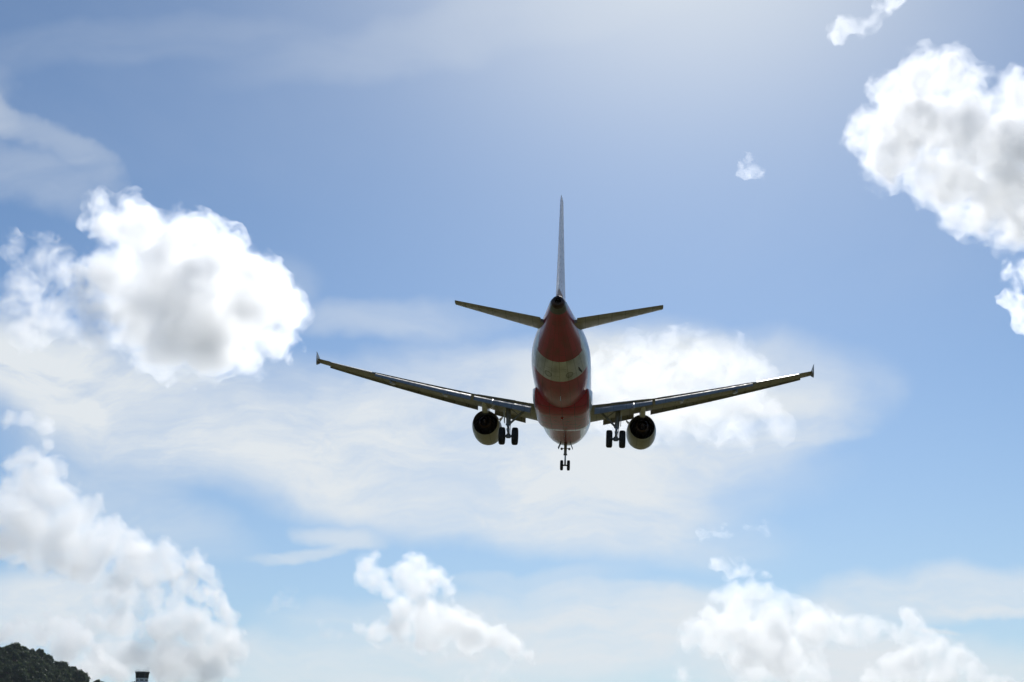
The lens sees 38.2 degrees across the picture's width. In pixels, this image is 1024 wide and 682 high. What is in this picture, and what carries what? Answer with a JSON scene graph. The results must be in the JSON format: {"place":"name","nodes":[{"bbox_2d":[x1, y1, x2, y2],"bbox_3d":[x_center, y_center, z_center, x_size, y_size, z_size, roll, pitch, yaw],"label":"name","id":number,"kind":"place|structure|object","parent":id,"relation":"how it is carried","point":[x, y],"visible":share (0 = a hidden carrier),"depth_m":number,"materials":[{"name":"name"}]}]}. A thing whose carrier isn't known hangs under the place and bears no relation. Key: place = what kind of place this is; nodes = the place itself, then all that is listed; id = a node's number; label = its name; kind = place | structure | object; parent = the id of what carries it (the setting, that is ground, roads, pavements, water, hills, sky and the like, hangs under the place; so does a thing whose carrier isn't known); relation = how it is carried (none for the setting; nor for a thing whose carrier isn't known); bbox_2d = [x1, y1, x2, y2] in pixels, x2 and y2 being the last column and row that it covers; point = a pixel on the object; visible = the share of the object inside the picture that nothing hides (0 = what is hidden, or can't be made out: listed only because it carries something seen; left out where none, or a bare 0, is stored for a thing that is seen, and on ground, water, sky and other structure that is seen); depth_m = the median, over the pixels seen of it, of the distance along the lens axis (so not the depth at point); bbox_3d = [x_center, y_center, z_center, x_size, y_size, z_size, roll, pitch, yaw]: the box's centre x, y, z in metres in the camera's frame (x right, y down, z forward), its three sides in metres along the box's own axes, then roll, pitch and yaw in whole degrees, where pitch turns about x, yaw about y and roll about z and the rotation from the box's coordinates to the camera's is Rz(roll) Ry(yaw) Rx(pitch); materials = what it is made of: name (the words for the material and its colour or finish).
{"place":"outdoors","nodes":[
{"label":"outdoors","id":0,"kind":"place"},
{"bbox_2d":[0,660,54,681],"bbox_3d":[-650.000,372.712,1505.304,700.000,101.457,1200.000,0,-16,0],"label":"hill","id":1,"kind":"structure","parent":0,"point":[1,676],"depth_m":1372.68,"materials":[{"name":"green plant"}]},
{"bbox_2d":[0,647,8,656],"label":"broadleaf tree","id":2,"kind":"object","parent":1,"relation":"on","point":[4,653],"visible":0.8,"depth_m":1409.22,"materials":[{"name":"green plant"}]},
{"bbox_2d":[2,646,13,653],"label":"broadleaf tree","id":3,"kind":"object","parent":1,"relation":"on","point":[9,649],"visible":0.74,"depth_m":1422.26,"materials":[{"name":"green plant"}]},
{"bbox_2d":[9,642,24,651],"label":"broadleaf tree","id":4,"kind":"object","parent":1,"relation":"on","point":[17,646],"visible":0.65,"depth_m":1449.75,"materials":[{"name":"green plant"}]},
{"bbox_2d":[15,668,27,676],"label":"broadleaf tree","id":5,"kind":"object","parent":1,"relation":"on","point":[19,671],"visible":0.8,"depth_m":1356.56,"materials":[{"name":"green plant"}]},
{"bbox_2d":[13,659,29,666],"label":"broadleaf tree","id":6,"kind":"object","parent":1,"relation":"on","point":[23,661],"visible":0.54,"depth_m":1398.91,"materials":[{"name":"green plant"}]},
{"bbox_2d":[15,672,31,681],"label":"broadleaf tree","id":7,"kind":"object","parent":1,"relation":"on","point":[23,677],"visible":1,"depth_m":1345.25,"materials":[{"name":"green plant"}]},
{"bbox_2d":[18,650,33,662],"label":"broadleaf tree","id":8,"kind":"object","parent":1,"relation":"on","point":[23,654],"visible":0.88,"depth_m":1428.44,"materials":[{"name":"green plant"}]},
{"bbox_2d":[27,648,38,655],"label":"broadleaf tree","id":9,"kind":"object","parent":1,"relation":"on","point":[33,652],"visible":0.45,"depth_m":1466.84,"materials":[{"name":"green plant"}]},
{"bbox_2d":[34,663,45,671],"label":"broadleaf tree","id":10,"kind":"object","parent":1,"relation":"on","point":[40,667],"visible":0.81,"depth_m":1395.15,"materials":[{"name":"green plant"}]},
{"bbox_2d":[36,648,45,657],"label":"broadleaf tree","id":11,"kind":"object","parent":1,"relation":"on","point":[41,652],"visible":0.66,"depth_m":1500.29,"materials":[{"name":"green plant"}]},
{"bbox_2d":[39,675,51,681],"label":"broadleaf tree","id":12,"kind":"object","parent":1,"relation":"on","point":[46,678],"visible":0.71,"depth_m":1369.53,"materials":[{"name":"green plant"}]},
{"bbox_2d":[43,658,53,664],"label":"broadleaf tree","id":13,"kind":"object","parent":1,"relation":"on","point":[48,660],"visible":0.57,"depth_m":1456.61,"materials":[{"name":"green plant"}]},
{"bbox_2d":[43,654,54,661],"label":"broadleaf tree","id":14,"kind":"object","parent":1,"relation":"on","point":[49,656],"visible":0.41,"depth_m":1487.73,"materials":[{"name":"green plant"}]},
{"bbox_2d":[58,661,70,669],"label":"broadleaf tree","id":15,"kind":"object","parent":1,"relation":"on","point":[64,664],"visible":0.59,"depth_m":1474.86,"materials":[{"name":"green plant"}]},
{"bbox_2d":[74,669,88,681],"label":"broadleaf tree","id":16,"kind":"object","parent":1,"relation":"on","point":[81,677],"visible":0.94,"depth_m":1460.94,"materials":[{"name":"green plant"}]},
{"bbox_2d":[135,669,149,681],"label":"control tower","id":17,"kind":"structure","parent":0,"point":[142,675],"depth_m":846.59,"materials":[{"name":"paint"}]},
{"bbox_2d":[0,0,1023,681],"label":"sky","id":18,"kind":"structure","parent":0,"point":[201,201],"materials":[{"name":"blue"}]},
{"bbox_2d":[316,195,813,470],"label":"airliner","id":19,"kind":"object","parent":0,"point":[561,409],"visible":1,"depth_m":103.25,"materials":[{"name":"metal"}]}
]}

